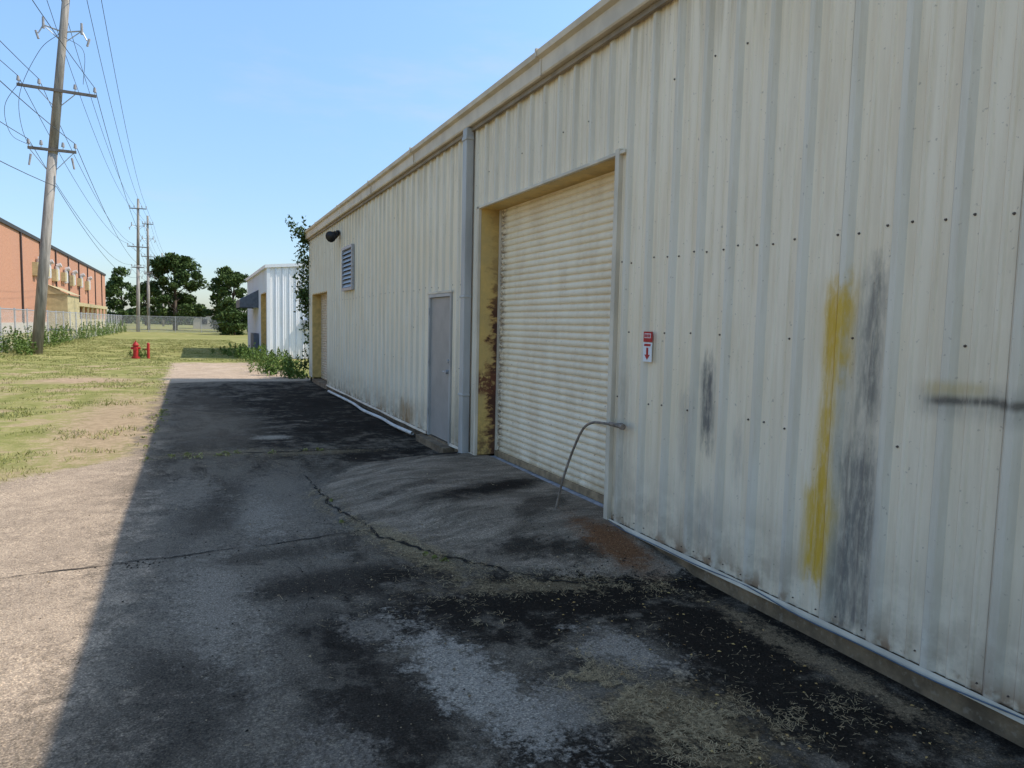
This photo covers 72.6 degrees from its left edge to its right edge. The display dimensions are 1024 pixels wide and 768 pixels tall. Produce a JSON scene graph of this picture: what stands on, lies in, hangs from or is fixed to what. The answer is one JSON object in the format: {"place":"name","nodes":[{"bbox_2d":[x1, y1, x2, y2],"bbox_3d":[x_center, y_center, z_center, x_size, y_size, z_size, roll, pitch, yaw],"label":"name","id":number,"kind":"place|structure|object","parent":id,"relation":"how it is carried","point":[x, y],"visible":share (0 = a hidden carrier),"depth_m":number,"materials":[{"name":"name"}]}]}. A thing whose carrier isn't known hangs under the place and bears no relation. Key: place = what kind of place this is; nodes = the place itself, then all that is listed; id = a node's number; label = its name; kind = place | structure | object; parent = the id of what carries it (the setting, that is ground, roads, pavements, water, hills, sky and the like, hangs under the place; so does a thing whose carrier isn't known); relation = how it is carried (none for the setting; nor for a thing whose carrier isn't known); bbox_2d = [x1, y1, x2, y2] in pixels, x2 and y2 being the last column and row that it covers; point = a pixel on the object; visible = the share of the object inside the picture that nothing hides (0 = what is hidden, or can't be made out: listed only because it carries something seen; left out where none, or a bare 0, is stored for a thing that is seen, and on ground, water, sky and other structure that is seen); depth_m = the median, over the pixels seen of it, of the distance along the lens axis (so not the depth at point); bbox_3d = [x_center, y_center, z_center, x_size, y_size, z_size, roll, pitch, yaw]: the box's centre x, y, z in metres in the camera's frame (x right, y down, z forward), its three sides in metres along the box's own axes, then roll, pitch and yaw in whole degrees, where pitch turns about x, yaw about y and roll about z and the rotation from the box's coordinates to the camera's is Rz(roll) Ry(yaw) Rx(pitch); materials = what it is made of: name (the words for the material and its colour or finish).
{"place":"outdoors","nodes":[
{"label":"outdoors","id":0,"kind":"place"},
{"bbox_2d":[0,320,309,377],"bbox_3d":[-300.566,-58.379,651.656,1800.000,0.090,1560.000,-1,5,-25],"label":"ground","id":1,"kind":"structure","parent":0,"point":[173,335],"depth_m":52.02,"materials":[{"name":"green plant"}]},
{"bbox_2d":[0,217,106,334],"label":"brick warehouse","id":2,"kind":"structure","parent":1,"relation":"on","point":[76,285],"depth_m":84.61,"materials":[{"name":"brick"}]},
{"bbox_2d":[16,0,96,353],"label":"utility pole","id":3,"kind":"object","parent":1,"relation":"on","point":[53,150],"visible":0.99,"depth_m":32.22,"materials":[{"name":"brown wood"}]},
{"bbox_2d":[4,34,84,150],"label":"jumper wires","id":4,"kind":"object","parent":3,"relation":"attached to","point":[22,84],"visible":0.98,"depth_m":31.45,"materials":[{"name":"black rubber"}]},
{"bbox_2d":[0,0,163,281],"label":"overhead wires","id":5,"kind":"object","parent":3,"relation":"attached to","point":[91,126],"visible":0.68,"depth_m":39.36,"materials":[{"name":"black metal"}]},
{"bbox_2d":[0,307,121,352],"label":"chain link fence","id":6,"kind":"object","parent":1,"relation":"on","point":[54,317],"visible":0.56,"depth_m":45.97,"materials":[{"name":"grey metal"}]},
{"bbox_2d":[0,320,126,356],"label":"weed bush","id":7,"kind":"object","parent":1,"relation":"on","point":[20,343],"visible":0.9,"depth_m":42.14,"materials":[{"name":"green plant"}]},
{"bbox_2d":[105,266,146,325],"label":"oak tree","id":8,"kind":"object","parent":1,"relation":"on","point":[115,282],"visible":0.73,"depth_m":163.60,"materials":[{"name":"green plant"}]},
{"bbox_2d":[0,337,262,482],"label":"grass","id":9,"kind":"structure","parent":1,"relation":"on","point":[142,343],"depth_m":26.71,"materials":[{"name":"green plant"}]},
{"bbox_2d":[127,199,148,330],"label":"utility pole","id":10,"kind":"object","parent":1,"relation":"on","point":[137,265],"visible":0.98,"depth_m":92.62,"materials":[{"name":"brown wood"}]},
{"bbox_2d":[131,341,149,358],"bbox_3d":[-16.482,-1.525,30.919,0.748,0.790,0.370,-1,5,-25],"label":"fire hydrant","id":11,"kind":"object","parent":1,"relation":"on","point":[135,347],"visible":0.98,"depth_m":30.80,"materials":[{"name":"red metal"}]},
{"bbox_2d":[140,216,154,329],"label":"utility pole","id":12,"kind":"object","parent":1,"relation":"on","point":[148,287],"visible":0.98,"depth_m":109.00,"materials":[{"name":"brown wood"}]},
{"bbox_2d":[106,308,192,324],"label":"distant trees","id":13,"kind":"object","parent":1,"relation":"on","point":[129,322],"visible":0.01,"depth_m":222.94,"materials":[{"name":"green plant"}]},
{"bbox_2d":[134,284,167,324],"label":"oak tree","id":14,"kind":"object","parent":1,"relation":"on","point":[143,304],"visible":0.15,"depth_m":180.57,"materials":[{"name":"green plant"}]},
{"bbox_2d":[140,252,208,329],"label":"oak tree","id":15,"kind":"object","parent":1,"relation":"on","point":[176,264],"visible":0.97,"depth_m":113.08,"materials":[{"name":"green plant"}]},
{"bbox_2d":[121,315,246,333],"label":"chain link fence","id":16,"kind":"object","parent":1,"relation":"on","point":[148,325],"visible":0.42,"depth_m":93.09,"materials":[{"name":"grey metal"}]},
{"bbox_2d":[127,342,249,357],"bbox_3d":[-14.037,-1.772,35.075,4.870,0.760,9.192,2,5,8],"label":"weed bush","id":17,"kind":"object","parent":1,"relation":"on","point":[237,353],"visible":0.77,"depth_m":33.05,"materials":[{"name":"green plant"}]},
{"bbox_2d":[193,308,214,328],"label":"beige house","id":18,"kind":"structure","parent":1,"relation":"on","point":[198,322],"depth_m":136.71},
{"bbox_2d":[202,265,248,329],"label":"oak tree","id":19,"kind":"object","parent":1,"relation":"on","point":[226,280],"visible":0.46,"depth_m":107.22,"materials":[{"name":"green plant"}]},
{"bbox_2d":[210,296,247,334],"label":"oak tree","id":20,"kind":"object","parent":1,"relation":"on","point":[231,318],"visible":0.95,"depth_m":84.20,"materials":[{"name":"green plant"}]},
{"bbox_2d":[236,263,308,358],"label":"white metal shed","id":21,"kind":"structure","parent":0,"point":[271,304],"depth_m":33.12,"materials":[{"name":"white metal"}]},
{"bbox_2d":[0,0,599,318],"label":"sky","id":22,"kind":"structure","parent":0,"point":[242,117],"materials":[{"name":"blue"}]},
{"bbox_2d":[0,362,1023,767],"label":"paved yard","id":23,"kind":"structure","parent":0,"point":[136,650],"depth_m":4.19,"materials":[{"name":"grey asphalt"}]},
{"bbox_2d":[241,342,308,378],"bbox_3d":[-9.211,-1.041,26.447,1.882,0.922,11.413,-1,5,-23],"label":"weed bush","id":24,"kind":"object","parent":23,"relation":"on","point":[272,363],"visible":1,"depth_m":23.22,"materials":[{"name":"green plant"}]},
{"bbox_2d":[140,391,448,561],"bbox_3d":[-4.867,0.730,10.730,2.218,0.099,14.214,-2,6,-38],"label":"grass tuft","id":25,"kind":"object","parent":23,"relation":"on","point":[273,451],"visible":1,"depth_m":9.20,"materials":[{"name":"green plant"}]},
{"bbox_2d":[5,409,687,613],"bbox_3d":[-3.972,0.925,8.277,6.688,0.165,10.489,-1,5,-25],"label":"pavement crack","id":26,"kind":"object","parent":23,"relation":"on","point":[377,535],"visible":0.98,"depth_m":5.37,"materials":[{"name":"black asphalt"}]},
{"bbox_2d":[328,390,413,434],"bbox_3d":[-3.085,0.477,14.147,0.137,0.068,7.103,-1,5,-25],"label":"white base pipe","id":27,"kind":"object","parent":23,"relation":"on","point":[379,417],"visible":1,"depth_m":12.96,"materials":[{"name":"plastic"}]},
{"bbox_2d":[40,495,705,731],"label":"pebbles","id":28,"kind":"object","parent":23,"relation":"on","point":[374,579],"visible":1,"depth_m":4.96,"materials":[{"name":"grey stone"}]},
{"bbox_2d":[2,449,992,767],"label":"gravel debris","id":29,"kind":"object","parent":23,"relation":"on","point":[516,611],"visible":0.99,"depth_m":4.24,"materials":[{"name":"grey gravel"}]},
{"bbox_2d":[148,446,892,767],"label":"straw litter","id":30,"kind":"object","parent":23,"relation":"on","point":[646,703],"visible":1,"depth_m":3.27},
{"bbox_2d":[304,0,1023,747],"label":"metal warehouse","id":31,"kind":"structure","parent":23,"relation":"on","point":[788,234],"depth_m":4.44,"materials":[{"name":"metal"}]},
{"bbox_2d":[285,215,310,378],"bbox_3d":[-6.242,-2.571,21.032,1.117,5.045,1.014,-1,5,-25],"label":"ivy vine","id":32,"kind":"object","parent":31,"relation":"attached to","point":[303,294],"visible":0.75,"depth_m":20.95,"materials":[{"name":"green plant"}]},
{"bbox_2d":[427,297,449,441],"bbox_3d":[-1.049,-0.227,10.065,0.091,2.036,0.901,-1,5,-25],"label":"personnel door","id":33,"kind":"structure","parent":31,"relation":"in","point":[440,306],"depth_m":10.08,"materials":[{"name":"grey paint"}]},
{"bbox_2d":[555,421,625,508],"bbox_3d":[0.673,0.774,6.005,0.127,0.968,0.796,-3,6,-39],"label":"bent conduit pipe","id":34,"kind":"object","parent":31,"relation":"attached to","point":[621,426],"visible":0.84,"depth_m":6.08,"materials":[{"name":"grey metal"}]},
{"bbox_2d":[643,332,652,361],"bbox_3d":[1.056,-0.291,5.433,0.010,0.235,0.110,-1,5,-25],"label":"warning sign","id":35,"kind":"object","parent":31,"relation":"attached to","point":[647,350],"visible":1,"depth_m":5.43,"materials":[{"name":"red paint"}]},
{"bbox_2d":[551,578,979,763],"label":"fallen leaves","id":36,"kind":"object","parent":23,"relation":"on","point":[757,710],"visible":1,"depth_m":3.39,"materials":[{"name":"brown plant"}]},
{"bbox_2d":[609,521,1023,719],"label":"ground cable","id":37,"kind":"object","parent":23,"relation":"on","point":[841,635],"visible":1,"depth_m":3.76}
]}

